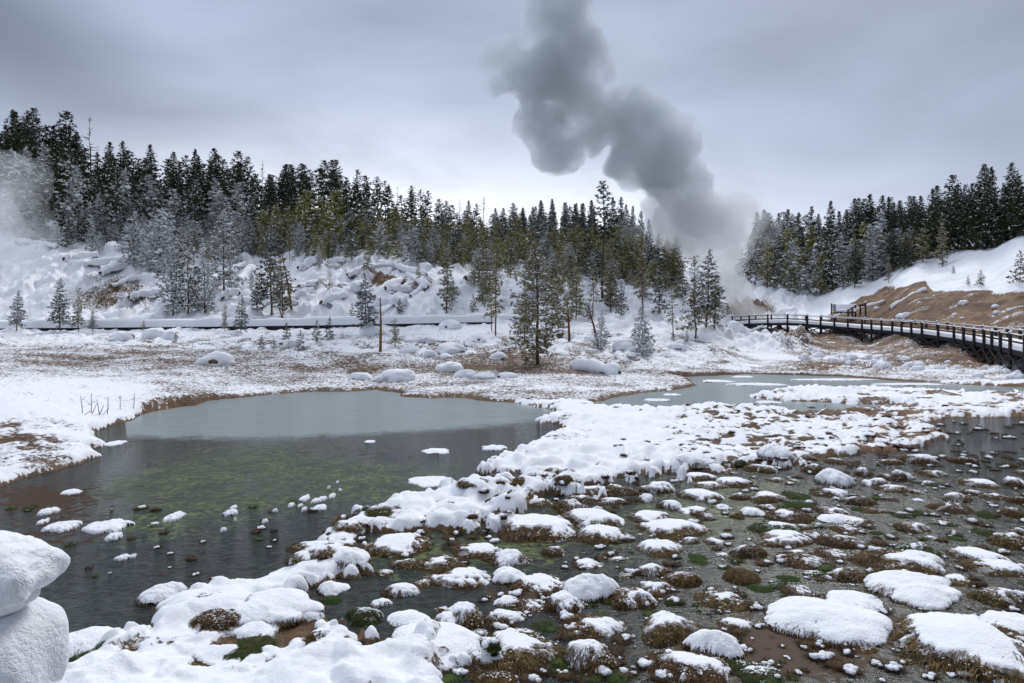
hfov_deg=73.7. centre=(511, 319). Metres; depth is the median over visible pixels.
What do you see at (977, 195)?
pine tree
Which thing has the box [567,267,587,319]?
pine tree
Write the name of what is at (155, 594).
grass tussock
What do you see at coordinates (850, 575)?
grass tussock
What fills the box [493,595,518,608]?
grass tussock
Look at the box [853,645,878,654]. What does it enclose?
grass tussock
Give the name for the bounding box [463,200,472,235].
pine tree
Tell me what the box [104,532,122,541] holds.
snow pad
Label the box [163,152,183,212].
pine tree
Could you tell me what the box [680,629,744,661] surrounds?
grass tussock
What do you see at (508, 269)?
pine tree
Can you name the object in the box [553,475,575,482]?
grass tussock
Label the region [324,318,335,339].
pine sapling
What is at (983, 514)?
grass tussock
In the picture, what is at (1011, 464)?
grass tussock
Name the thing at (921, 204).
pine tree
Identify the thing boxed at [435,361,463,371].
snowy boulder
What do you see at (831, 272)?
pine tree
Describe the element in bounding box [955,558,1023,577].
grass tussock
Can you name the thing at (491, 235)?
pine tree
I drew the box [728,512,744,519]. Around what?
grass tussock
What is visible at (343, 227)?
pine tree
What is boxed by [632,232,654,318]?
pine tree
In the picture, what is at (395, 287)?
fallen log
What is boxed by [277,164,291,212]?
pine tree
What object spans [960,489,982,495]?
grass tussock
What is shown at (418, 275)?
pine tree
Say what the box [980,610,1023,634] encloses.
grass tussock
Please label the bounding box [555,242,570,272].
pine tree
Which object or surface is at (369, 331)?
snowy boulder
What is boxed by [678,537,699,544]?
grass tussock
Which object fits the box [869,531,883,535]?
grass tussock
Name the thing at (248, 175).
pine tree
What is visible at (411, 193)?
pine tree
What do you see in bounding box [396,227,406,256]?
pine tree
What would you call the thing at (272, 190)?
pine tree
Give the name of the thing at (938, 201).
pine tree
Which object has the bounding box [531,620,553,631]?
grass tussock
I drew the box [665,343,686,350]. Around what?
snowy boulder
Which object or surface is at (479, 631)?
grass tussock
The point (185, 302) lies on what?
fallen log
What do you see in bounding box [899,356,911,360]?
snowy boulder
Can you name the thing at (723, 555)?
grass tussock
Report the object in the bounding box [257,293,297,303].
fallen log
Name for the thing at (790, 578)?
grass tussock
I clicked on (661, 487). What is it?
grass tussock
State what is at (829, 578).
grass tussock
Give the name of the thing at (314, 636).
grass tussock
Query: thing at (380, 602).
grass tussock
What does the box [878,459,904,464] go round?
grass tussock
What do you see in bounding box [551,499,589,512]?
grass tussock
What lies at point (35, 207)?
forest
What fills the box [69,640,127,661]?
grass tussock
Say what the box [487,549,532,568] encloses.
grass tussock
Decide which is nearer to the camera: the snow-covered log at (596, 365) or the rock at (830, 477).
the rock at (830, 477)
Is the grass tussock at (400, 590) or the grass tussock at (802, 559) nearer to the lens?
the grass tussock at (400, 590)
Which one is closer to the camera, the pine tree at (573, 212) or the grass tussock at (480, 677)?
the grass tussock at (480, 677)
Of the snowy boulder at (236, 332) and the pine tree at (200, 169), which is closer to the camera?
the snowy boulder at (236, 332)
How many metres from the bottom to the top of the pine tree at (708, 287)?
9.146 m
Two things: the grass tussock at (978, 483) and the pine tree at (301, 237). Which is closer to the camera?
the grass tussock at (978, 483)
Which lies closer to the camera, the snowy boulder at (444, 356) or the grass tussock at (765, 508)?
the grass tussock at (765, 508)
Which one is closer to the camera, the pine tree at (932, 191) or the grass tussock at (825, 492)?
the grass tussock at (825, 492)
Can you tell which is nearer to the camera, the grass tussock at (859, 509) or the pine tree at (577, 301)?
the grass tussock at (859, 509)
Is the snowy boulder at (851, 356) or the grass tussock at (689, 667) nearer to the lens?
the grass tussock at (689, 667)
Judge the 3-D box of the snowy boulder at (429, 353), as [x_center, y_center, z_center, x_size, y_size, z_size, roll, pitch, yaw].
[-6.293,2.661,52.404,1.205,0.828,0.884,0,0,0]
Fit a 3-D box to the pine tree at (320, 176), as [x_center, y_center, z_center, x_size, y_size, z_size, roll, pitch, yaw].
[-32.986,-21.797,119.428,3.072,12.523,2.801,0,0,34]
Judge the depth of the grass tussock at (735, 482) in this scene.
16.52 m
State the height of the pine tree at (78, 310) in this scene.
4.430 m
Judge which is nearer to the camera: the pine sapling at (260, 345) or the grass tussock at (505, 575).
the grass tussock at (505, 575)
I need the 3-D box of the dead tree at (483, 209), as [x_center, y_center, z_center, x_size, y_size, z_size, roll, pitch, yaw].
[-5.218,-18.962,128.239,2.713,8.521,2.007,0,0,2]
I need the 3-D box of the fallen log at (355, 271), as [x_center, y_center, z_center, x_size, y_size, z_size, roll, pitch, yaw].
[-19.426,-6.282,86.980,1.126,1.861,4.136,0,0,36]
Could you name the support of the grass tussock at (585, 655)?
on the ground
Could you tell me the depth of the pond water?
15.12 m
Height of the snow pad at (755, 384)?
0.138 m
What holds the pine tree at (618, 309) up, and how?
on the ground
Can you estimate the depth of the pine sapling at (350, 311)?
70.30 m
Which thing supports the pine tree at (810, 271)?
on the ground
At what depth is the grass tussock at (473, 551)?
11.67 m
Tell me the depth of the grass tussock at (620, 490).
15.75 m
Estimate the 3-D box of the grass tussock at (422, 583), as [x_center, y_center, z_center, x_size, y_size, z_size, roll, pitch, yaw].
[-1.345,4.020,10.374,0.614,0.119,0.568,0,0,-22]
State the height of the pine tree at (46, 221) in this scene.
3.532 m
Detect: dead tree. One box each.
[81,118,104,184]
[258,163,265,199]
[281,253,294,309]
[376,297,382,351]
[393,189,402,214]
[479,196,488,232]
[558,299,570,341]
[582,303,599,346]
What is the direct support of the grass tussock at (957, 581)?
in the pond water
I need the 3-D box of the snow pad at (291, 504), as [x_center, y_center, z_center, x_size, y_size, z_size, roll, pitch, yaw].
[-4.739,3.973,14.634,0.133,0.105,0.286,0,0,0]
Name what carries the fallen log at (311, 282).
on the ground
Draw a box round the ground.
[0,208,1023,682]
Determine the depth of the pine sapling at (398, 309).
73.50 m
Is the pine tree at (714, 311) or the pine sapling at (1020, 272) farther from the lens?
the pine sapling at (1020, 272)
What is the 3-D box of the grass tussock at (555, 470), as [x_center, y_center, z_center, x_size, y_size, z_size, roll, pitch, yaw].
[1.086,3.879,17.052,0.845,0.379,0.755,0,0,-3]
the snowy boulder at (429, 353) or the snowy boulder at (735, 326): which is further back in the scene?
the snowy boulder at (735, 326)
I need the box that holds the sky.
[0,0,1023,250]
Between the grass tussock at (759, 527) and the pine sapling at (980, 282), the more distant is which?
the pine sapling at (980, 282)
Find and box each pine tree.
[0,109,25,193]
[4,111,24,168]
[6,290,27,330]
[7,209,22,233]
[14,107,47,187]
[16,114,40,191]
[34,125,61,191]
[40,217,51,238]
[45,278,73,330]
[48,110,80,166]
[60,131,93,202]
[66,287,88,331]
[83,216,104,252]
[88,310,98,330]
[89,152,105,198]
[96,142,121,207]
[112,141,137,205]
[115,216,124,240]
[117,211,149,266]
[125,205,138,227]
[128,158,144,201]
[131,228,139,266]
[135,208,180,272]
[138,213,148,240]
[140,144,161,202]
[151,244,189,316]
[160,232,173,269]
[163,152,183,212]
[166,233,206,313]
[176,155,191,199]
[176,237,185,262]
[180,149,204,213]
[187,251,220,312]
[188,221,200,254]
[192,156,205,196]
[201,148,227,207]
[202,209,249,290]
[204,238,212,262]
[209,226,221,253]
[218,159,230,205]
[218,216,233,247]
[220,304,228,329]
[226,151,248,208]
[226,226,236,260]
[232,296,250,331]
[233,235,240,262]
[237,217,257,248]
[242,156,257,201]
[248,269,254,287]
[249,276,267,311]
[252,225,292,314]
[256,222,266,252]
[256,225,267,259]
[259,174,279,214]
[262,174,278,211]
[265,255,298,314]
[274,223,284,251]
[275,164,293,216]
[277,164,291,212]
[283,164,298,210]
[284,164,297,202]
[285,219,293,260]
[289,168,304,197]
[293,222,308,250]
[293,229,302,255]
[296,164,312,211]
[297,163,309,196]
[301,169,316,207]
[308,227,318,255]
[315,236,325,262]
[315,246,322,268]
[316,160,328,197]
[316,161,332,207]
[320,228,332,252]
[325,160,343,218]
[327,159,347,216]
[327,266,332,292]
[336,218,347,240]
[343,177,352,210]
[343,242,348,263]
[349,230,362,254]
[350,169,363,215]
[352,273,379,328]
[359,175,375,210]
[359,215,371,247]
[361,239,372,270]
[372,176,382,223]
[376,235,380,261]
[378,180,391,222]
[388,318,403,345]
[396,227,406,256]
[406,185,417,223]
[410,220,420,252]
[414,260,422,279]
[416,190,425,225]
[417,226,429,262]
[420,190,433,228]
[424,228,440,262]
[433,199,444,219]
[436,239,457,312]
[440,201,451,225]
[440,221,450,253]
[448,277,458,301]
[460,236,471,256]
[461,216,479,250]
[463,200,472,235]
[468,260,480,286]
[469,203,483,234]
[469,295,477,311]
[471,236,490,280]
[474,266,489,304]
[476,276,485,294]
[477,227,495,260]
[477,251,500,293]
[479,233,495,265]
[483,254,505,335]
[484,277,494,330]
[488,208,499,234]
[492,220,505,248]
[493,243,501,275]
[498,208,508,234]
[498,238,520,277]
[506,203,520,236]
[508,241,570,364]
[511,236,520,259]
[511,277,536,339]
[517,208,528,236]
[523,249,536,276]
[527,207,534,227]
[527,275,539,313]
[529,206,541,233]
[535,256,550,293]
[536,201,546,237]
[538,232,552,257]
[545,266,575,329]
[546,199,558,231]
[546,246,558,276]
[548,199,558,237]
[548,254,565,291]
[549,265,559,289]
[550,233,557,249]
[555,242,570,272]
[558,202,569,242]
[558,249,567,293]
[559,243,577,278]
[560,202,569,228]
[563,269,582,306]
[564,221,586,262]
[566,204,582,243]
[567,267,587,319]
[571,203,581,240]
[574,241,594,276]
[579,203,588,235]
[584,260,599,313]
[586,200,598,241]
[590,310,608,348]
[592,180,618,297]
[596,240,620,281]
[599,261,620,311]
[607,197,619,242]
[607,275,617,304]
[610,235,631,272]
[614,197,626,248]
[614,280,628,314]
[621,204,632,235]
[626,228,639,261]
[629,206,636,237]
[629,306,655,354]
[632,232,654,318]
[635,211,646,245]
[636,261,646,280]
[636,268,648,298]
[640,239,655,269]
[645,219,654,246]
[647,254,661,285]
[649,266,668,314]
[654,240,663,271]
[661,262,677,291]
[663,246,687,283]
[666,285,678,333]
[668,236,681,264]
[675,255,709,338]
[676,263,687,297]
[689,249,727,326]
[703,275,731,328]
[734,249,746,274]
[745,212,766,266]
[756,210,772,255]
[758,253,770,280]
[763,213,778,258]
[767,213,782,265]
[770,211,795,274]
[777,209,800,263]
[789,213,802,265]
[796,212,806,262]
[800,206,821,273]
[802,254,819,290]
[814,214,824,241]
[821,201,840,267]
[821,256,841,288]
[834,211,843,251]
[834,255,852,288]
[838,209,851,262]
[843,198,856,248]
[846,234,865,278]
[846,244,865,287]
[848,198,863,239]
[851,198,878,249]
[858,194,878,253]
[859,239,884,280]
[860,241,878,277]
[873,195,894,235]
[873,228,883,247]
[880,246,896,272]
[883,197,895,232]
[883,256,892,282]
[884,228,900,271]
[885,203,900,240]
[893,236,915,269]
[895,200,907,230]
[896,210,907,236]
[898,196,921,250]
[898,231,914,260]
[902,196,923,239]
[907,227,922,258]
[912,227,934,261]
[915,196,930,223]
[921,188,936,241]
[928,219,953,265]
[929,185,946,240]
[941,175,960,247]
[946,184,970,244]
[957,184,975,230]
[962,164,993,243]
[967,183,978,209]
[976,167,1007,247]
[994,162,1023,237]
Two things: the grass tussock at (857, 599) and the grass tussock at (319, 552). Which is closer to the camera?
the grass tussock at (857, 599)
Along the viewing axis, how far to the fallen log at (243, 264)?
89.72 m
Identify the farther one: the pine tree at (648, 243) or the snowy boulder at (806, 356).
the pine tree at (648, 243)
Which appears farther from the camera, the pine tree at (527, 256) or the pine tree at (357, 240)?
the pine tree at (357, 240)
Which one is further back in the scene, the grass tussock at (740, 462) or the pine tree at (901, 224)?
the pine tree at (901, 224)
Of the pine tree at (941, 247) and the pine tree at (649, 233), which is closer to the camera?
the pine tree at (941, 247)
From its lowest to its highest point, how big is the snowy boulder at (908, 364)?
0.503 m
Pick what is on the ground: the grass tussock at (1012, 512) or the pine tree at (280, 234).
the pine tree at (280, 234)
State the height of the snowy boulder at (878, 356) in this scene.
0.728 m
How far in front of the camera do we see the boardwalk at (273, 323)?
66.80 m
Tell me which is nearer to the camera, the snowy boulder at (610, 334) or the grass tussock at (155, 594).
the grass tussock at (155, 594)
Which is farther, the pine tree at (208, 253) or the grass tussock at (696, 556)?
the pine tree at (208, 253)
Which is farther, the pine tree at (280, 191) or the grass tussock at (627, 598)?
the pine tree at (280, 191)
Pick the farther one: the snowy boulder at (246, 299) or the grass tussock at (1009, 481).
the snowy boulder at (246, 299)
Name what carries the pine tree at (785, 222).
on the ground
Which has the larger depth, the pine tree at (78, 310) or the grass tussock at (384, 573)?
the pine tree at (78, 310)
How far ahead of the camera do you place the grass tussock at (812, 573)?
10.71 m
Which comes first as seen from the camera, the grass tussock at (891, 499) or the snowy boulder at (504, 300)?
the grass tussock at (891, 499)
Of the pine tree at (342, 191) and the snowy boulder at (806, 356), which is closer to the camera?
the snowy boulder at (806, 356)
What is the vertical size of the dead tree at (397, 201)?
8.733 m
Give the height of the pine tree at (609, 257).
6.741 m
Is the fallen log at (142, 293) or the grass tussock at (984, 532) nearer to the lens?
the grass tussock at (984, 532)
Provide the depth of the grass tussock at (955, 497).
15.08 m
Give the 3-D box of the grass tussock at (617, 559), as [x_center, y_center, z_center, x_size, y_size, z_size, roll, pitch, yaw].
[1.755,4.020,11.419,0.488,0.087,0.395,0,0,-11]
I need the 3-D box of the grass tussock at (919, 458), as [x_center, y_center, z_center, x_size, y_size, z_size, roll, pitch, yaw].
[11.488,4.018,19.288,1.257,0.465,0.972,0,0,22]
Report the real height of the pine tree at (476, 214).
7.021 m
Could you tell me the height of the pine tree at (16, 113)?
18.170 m
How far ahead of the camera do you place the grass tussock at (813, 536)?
12.49 m
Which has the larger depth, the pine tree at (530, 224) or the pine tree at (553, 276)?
the pine tree at (530, 224)
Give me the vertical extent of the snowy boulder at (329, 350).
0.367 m
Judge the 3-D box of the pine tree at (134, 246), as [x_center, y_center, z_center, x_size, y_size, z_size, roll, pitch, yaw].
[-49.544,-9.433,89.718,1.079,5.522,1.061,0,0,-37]
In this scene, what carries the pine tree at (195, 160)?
on the ground
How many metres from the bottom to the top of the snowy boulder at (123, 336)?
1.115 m
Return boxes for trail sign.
[858,301,866,315]
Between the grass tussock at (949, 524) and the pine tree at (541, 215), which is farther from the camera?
the pine tree at (541, 215)
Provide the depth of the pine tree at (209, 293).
73.09 m
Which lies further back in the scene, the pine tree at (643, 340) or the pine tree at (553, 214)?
the pine tree at (553, 214)
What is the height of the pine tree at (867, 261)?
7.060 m
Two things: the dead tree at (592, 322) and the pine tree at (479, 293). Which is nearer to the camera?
the dead tree at (592, 322)
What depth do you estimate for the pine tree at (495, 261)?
84.49 m
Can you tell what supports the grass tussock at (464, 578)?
in the pond water
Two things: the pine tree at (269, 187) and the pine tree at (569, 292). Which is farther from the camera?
the pine tree at (269, 187)
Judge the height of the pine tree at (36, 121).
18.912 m
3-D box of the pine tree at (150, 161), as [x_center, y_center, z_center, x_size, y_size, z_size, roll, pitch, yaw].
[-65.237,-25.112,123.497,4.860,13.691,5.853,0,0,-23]
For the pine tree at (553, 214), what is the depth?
136.97 m
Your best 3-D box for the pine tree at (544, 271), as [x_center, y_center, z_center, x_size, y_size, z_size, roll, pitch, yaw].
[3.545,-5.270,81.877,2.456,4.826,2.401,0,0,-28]
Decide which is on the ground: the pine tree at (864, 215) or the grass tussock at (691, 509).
the pine tree at (864, 215)
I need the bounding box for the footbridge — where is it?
[730,313,807,332]
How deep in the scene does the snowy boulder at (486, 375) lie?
42.39 m
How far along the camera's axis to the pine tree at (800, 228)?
149.26 m
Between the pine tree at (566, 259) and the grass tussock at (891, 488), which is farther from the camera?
the pine tree at (566, 259)
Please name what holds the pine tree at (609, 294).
on the ground
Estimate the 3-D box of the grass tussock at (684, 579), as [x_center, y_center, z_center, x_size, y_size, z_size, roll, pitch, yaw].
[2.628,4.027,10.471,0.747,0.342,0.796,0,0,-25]
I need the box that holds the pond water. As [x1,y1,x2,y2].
[0,374,1023,682]
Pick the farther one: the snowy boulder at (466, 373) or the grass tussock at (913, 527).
the snowy boulder at (466, 373)
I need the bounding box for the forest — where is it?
[0,121,1023,294]
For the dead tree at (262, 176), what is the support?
on the ground
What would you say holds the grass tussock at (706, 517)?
in the pond water
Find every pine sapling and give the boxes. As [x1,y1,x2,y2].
[257,335,265,349]
[280,323,291,339]
[295,330,304,349]
[311,320,323,341]
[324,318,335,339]
[348,304,355,315]
[396,298,403,312]
[583,299,595,319]
[672,278,683,298]
[973,270,984,284]
[1006,250,1023,282]
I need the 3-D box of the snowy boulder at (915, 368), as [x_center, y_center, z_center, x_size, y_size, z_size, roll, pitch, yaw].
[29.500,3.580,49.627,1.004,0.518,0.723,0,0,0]
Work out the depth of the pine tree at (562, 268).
80.56 m
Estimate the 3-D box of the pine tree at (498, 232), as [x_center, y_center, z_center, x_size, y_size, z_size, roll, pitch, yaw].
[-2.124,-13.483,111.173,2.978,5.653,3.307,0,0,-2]
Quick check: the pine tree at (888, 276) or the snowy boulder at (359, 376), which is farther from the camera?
the pine tree at (888, 276)
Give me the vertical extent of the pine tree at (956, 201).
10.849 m
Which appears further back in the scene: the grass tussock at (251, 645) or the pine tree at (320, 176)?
the pine tree at (320, 176)
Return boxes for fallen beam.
[749,325,763,331]
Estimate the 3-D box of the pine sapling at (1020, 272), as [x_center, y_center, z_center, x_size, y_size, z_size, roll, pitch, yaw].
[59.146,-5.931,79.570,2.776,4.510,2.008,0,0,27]
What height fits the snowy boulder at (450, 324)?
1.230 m
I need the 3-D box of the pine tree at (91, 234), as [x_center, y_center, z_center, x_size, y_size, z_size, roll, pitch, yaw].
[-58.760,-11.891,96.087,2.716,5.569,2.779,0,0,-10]
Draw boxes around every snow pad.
[36,518,49,524]
[37,507,60,515]
[41,520,82,532]
[60,489,82,494]
[81,518,134,533]
[104,440,126,446]
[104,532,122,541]
[114,554,129,560]
[162,511,185,521]
[220,527,226,532]
[222,509,237,516]
[288,502,294,507]
[299,495,309,501]
[311,498,319,503]
[314,504,326,510]
[319,496,327,501]
[329,493,335,498]
[408,476,446,487]
[421,448,448,453]
[482,445,506,450]
[643,398,670,401]
[663,393,681,396]
[702,380,735,382]
[726,383,788,385]
[730,376,753,377]
[756,401,782,403]
[791,378,879,380]
[872,383,943,385]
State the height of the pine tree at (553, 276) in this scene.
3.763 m
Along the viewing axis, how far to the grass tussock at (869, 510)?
14.18 m
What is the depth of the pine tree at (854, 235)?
121.40 m
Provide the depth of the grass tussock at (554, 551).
11.59 m
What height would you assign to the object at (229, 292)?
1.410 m
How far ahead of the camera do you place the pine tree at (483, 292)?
76.53 m
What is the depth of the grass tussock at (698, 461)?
18.01 m
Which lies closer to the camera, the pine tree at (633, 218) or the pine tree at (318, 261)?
the pine tree at (318, 261)
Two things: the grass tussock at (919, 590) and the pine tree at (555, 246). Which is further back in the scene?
the pine tree at (555, 246)
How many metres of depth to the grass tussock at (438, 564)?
11.00 m
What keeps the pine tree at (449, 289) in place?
on the ground
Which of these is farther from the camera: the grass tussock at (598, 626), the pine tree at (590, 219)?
the pine tree at (590, 219)
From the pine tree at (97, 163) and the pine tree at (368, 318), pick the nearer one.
the pine tree at (368, 318)
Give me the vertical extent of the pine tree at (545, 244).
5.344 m
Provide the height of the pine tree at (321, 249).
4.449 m
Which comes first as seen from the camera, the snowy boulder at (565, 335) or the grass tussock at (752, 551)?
the grass tussock at (752, 551)
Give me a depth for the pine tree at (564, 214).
130.13 m
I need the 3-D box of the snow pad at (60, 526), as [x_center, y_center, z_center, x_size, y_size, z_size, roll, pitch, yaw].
[-8.658,3.965,13.131,0.620,0.122,0.636,0,0,0]
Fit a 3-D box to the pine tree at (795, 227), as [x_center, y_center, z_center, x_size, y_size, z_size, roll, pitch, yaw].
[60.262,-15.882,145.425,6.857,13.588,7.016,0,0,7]
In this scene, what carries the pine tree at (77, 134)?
on the ground
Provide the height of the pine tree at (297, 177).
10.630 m
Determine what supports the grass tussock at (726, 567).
in the pond water
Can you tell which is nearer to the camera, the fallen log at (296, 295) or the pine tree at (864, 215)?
the fallen log at (296, 295)
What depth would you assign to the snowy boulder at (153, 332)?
60.56 m
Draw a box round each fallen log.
[15,237,58,247]
[62,251,98,260]
[81,256,136,266]
[98,263,128,275]
[110,274,137,286]
[127,288,161,299]
[160,298,207,308]
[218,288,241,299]
[228,261,246,276]
[233,264,255,287]
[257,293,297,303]
[291,287,313,299]
[296,254,321,270]
[298,276,325,287]
[319,291,348,304]
[327,256,350,263]
[338,279,368,292]
[346,264,370,276]
[367,296,407,306]
[369,262,393,268]
[372,277,403,298]
[383,283,412,292]
[392,262,427,275]
[405,271,430,288]
[409,278,427,297]
[437,285,459,295]
[463,271,494,279]
[479,294,512,305]
[511,286,534,297]
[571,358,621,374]
[831,299,884,318]
[889,287,926,308]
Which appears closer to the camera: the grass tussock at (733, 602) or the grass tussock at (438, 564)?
the grass tussock at (733, 602)
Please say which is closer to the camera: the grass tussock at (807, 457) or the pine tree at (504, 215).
the grass tussock at (807, 457)
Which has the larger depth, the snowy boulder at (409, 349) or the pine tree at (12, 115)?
the pine tree at (12, 115)
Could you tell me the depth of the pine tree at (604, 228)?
82.64 m
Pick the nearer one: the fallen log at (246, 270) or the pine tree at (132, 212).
the fallen log at (246, 270)
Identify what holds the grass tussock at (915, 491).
in the pond water
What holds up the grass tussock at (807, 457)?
in the pond water
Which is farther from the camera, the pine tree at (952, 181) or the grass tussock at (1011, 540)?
the pine tree at (952, 181)
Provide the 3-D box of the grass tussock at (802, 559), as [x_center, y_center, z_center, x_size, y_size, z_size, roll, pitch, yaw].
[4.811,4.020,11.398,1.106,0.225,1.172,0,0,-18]
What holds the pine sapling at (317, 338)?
on the ground
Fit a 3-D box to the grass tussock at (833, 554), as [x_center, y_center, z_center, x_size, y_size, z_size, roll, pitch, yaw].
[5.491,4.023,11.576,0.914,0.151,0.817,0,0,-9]
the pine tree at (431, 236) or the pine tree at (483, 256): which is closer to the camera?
the pine tree at (483, 256)
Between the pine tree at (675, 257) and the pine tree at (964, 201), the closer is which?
the pine tree at (675, 257)
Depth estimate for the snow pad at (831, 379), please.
44.92 m
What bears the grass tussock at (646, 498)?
in the pond water
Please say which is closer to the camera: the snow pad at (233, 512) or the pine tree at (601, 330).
the snow pad at (233, 512)
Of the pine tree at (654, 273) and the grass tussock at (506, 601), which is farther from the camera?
the pine tree at (654, 273)
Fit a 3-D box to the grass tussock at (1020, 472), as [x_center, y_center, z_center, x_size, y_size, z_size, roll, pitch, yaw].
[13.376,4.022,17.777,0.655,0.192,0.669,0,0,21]
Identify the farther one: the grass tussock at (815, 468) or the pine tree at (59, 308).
the pine tree at (59, 308)
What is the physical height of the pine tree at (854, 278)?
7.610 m
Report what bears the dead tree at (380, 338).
on the ground
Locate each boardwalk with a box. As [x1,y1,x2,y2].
[0,313,573,330]
[805,314,1023,373]
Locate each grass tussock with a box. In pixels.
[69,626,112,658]
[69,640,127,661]
[134,581,187,606]
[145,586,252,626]
[188,608,241,632]
[223,635,282,660]
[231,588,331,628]
[286,540,329,552]
[286,544,336,564]
[302,630,335,645]
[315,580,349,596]
[319,595,342,604]
[332,520,365,533]
[332,547,374,570]
[345,606,383,627]
[352,505,395,516]
[362,532,434,558]
[370,598,392,607]
[374,569,392,576]
[380,582,419,597]
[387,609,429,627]
[389,558,423,569]
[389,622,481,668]
[411,579,431,588]
[414,556,466,573]
[420,567,491,589]
[433,601,485,630]
[434,606,447,612]
[450,543,495,559]
[454,476,487,488]
[465,666,518,682]
[470,627,564,674]
[472,628,487,635]
[483,511,499,519]
[483,609,527,626]
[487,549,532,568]
[492,566,525,584]
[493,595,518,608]
[495,513,577,543]
[510,475,537,483]
[511,573,565,593]
[512,599,545,612]
[526,498,551,507]
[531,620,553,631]
[540,546,564,557]
[543,590,587,613]
[544,467,563,473]
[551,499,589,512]
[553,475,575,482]
[557,613,626,639]
[558,508,625,528]
[559,573,619,602]
[560,639,619,676]
[565,495,597,502]
[571,558,603,568]
[574,485,600,495]
[574,524,631,545]
[597,497,624,504]
[605,484,638,495]
[608,556,626,561]
[608,587,659,611]
[619,572,636,578]
[625,510,672,522]
[633,518,711,541]
[634,481,674,493]
[635,493,657,502]
[635,539,683,557]
[638,563,672,577]
[640,582,672,595]
[640,610,705,648]
[644,649,730,682]
[656,500,682,509]
[663,571,702,587]
[664,599,686,606]
[670,452,713,471]
[676,488,724,501]
[676,506,710,515]
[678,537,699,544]
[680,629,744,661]
[687,472,717,480]
[688,553,706,560]
[688,559,707,565]
[693,589,749,613]
[694,481,729,489]
[695,513,716,521]
[703,537,724,544]
[713,504,729,509]
[714,477,749,488]
[714,552,728,557]
[716,617,752,629]
[717,564,732,569]
[721,567,761,585]
[727,544,767,558]
[727,659,779,682]
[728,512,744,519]
[729,492,751,500]
[731,458,749,467]
[741,507,764,516]
[742,464,777,473]
[747,521,803,533]
[747,584,773,593]
[748,491,792,503]
[754,529,814,547]
[755,504,778,510]
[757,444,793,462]
[761,596,894,648]
[762,509,815,523]
[765,477,783,482]
[775,549,827,570]
[775,575,801,582]
[778,584,819,597]
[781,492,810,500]
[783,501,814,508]
[797,524,814,529]
[799,463,827,473]
[800,454,816,460]
[801,570,820,577]
[805,533,816,538]
[809,487,849,497]
[811,506,848,514]
[813,535,866,549]
[813,549,851,561]
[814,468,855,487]
[817,513,863,524]
[821,575,834,580]
[823,458,859,465]
[826,590,882,610]
[827,567,865,582]
[828,524,863,534]
[837,496,877,505]
[846,549,948,576]
[850,507,863,511]
[853,467,873,476]
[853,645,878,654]
[858,478,889,486]
[862,507,887,513]
[862,570,963,610]
[863,519,874,523]
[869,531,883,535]
[872,484,910,493]
[875,474,892,479]
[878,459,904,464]
[880,497,899,501]
[886,511,915,518]
[887,612,1023,682]
[889,469,914,481]
[892,521,931,533]
[893,542,944,559]
[897,454,939,463]
[908,490,924,493]
[909,510,930,516]
[910,480,942,486]
[911,498,925,501]
[916,470,947,477]
[925,502,974,514]
[926,535,938,539]
[927,520,958,527]
[940,492,972,502]
[944,546,1011,561]
[944,573,971,587]
[946,457,979,463]
[946,535,966,541]
[953,478,998,487]
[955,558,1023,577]
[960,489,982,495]
[965,586,1023,607]
[971,528,994,536]
[972,511,1000,518]
[977,493,1008,500]
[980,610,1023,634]
[985,532,1023,550]
[987,485,999,489]
[999,462,1019,467]
[999,507,1023,517]
[1001,476,1023,488]
[1004,496,1023,503]
[1009,527,1023,535]
[1013,470,1023,474]
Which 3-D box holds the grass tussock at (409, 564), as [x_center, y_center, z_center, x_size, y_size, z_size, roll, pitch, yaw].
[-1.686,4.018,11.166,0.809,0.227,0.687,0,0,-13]
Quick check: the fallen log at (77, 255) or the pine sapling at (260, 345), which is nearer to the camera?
the pine sapling at (260, 345)
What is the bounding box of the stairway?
[831,303,855,319]
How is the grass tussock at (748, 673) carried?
in the pond water
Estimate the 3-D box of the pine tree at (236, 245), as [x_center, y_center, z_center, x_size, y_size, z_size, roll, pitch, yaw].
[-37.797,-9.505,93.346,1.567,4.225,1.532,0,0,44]
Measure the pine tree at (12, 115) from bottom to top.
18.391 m
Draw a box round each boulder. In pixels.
[0,530,69,682]
[112,331,135,341]
[141,327,166,337]
[161,330,181,339]
[194,351,234,365]
[231,330,242,334]
[240,296,253,303]
[274,340,288,347]
[286,339,299,347]
[298,290,306,295]
[323,349,332,352]
[349,372,372,379]
[360,325,384,336]
[371,375,384,381]
[379,369,415,381]
[399,345,420,352]
[411,336,425,342]
[416,262,431,270]
[421,335,435,342]
[422,349,437,356]
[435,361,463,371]
[436,343,465,353]
[436,353,452,358]
[439,319,461,329]
[454,369,475,376]
[471,335,485,342]
[474,372,495,378]
[489,352,508,359]
[496,296,507,305]
[497,372,517,377]
[552,328,574,339]
[581,280,596,289]
[584,335,593,341]
[591,330,613,336]
[593,336,610,343]
[612,339,635,349]
[626,368,637,371]
[627,346,640,350]
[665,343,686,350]
[693,270,703,276]
[726,320,743,332]
[798,353,811,359]
[811,352,825,357]
[846,354,856,359]
[871,359,883,364]
[872,354,884,358]
[876,360,890,363]
[878,363,892,368]
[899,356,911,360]
[899,365,908,368]
[900,312,911,318]
[903,362,915,366]
[911,366,924,370]
[915,362,925,365]
[934,364,945,368]
[958,300,968,305]
[972,372,983,376]
[1001,369,1010,373]
[1007,372,1023,378]
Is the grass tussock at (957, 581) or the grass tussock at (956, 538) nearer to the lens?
the grass tussock at (957, 581)
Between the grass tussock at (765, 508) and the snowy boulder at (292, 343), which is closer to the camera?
the grass tussock at (765, 508)
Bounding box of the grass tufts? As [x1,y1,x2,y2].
[5,402,1023,682]

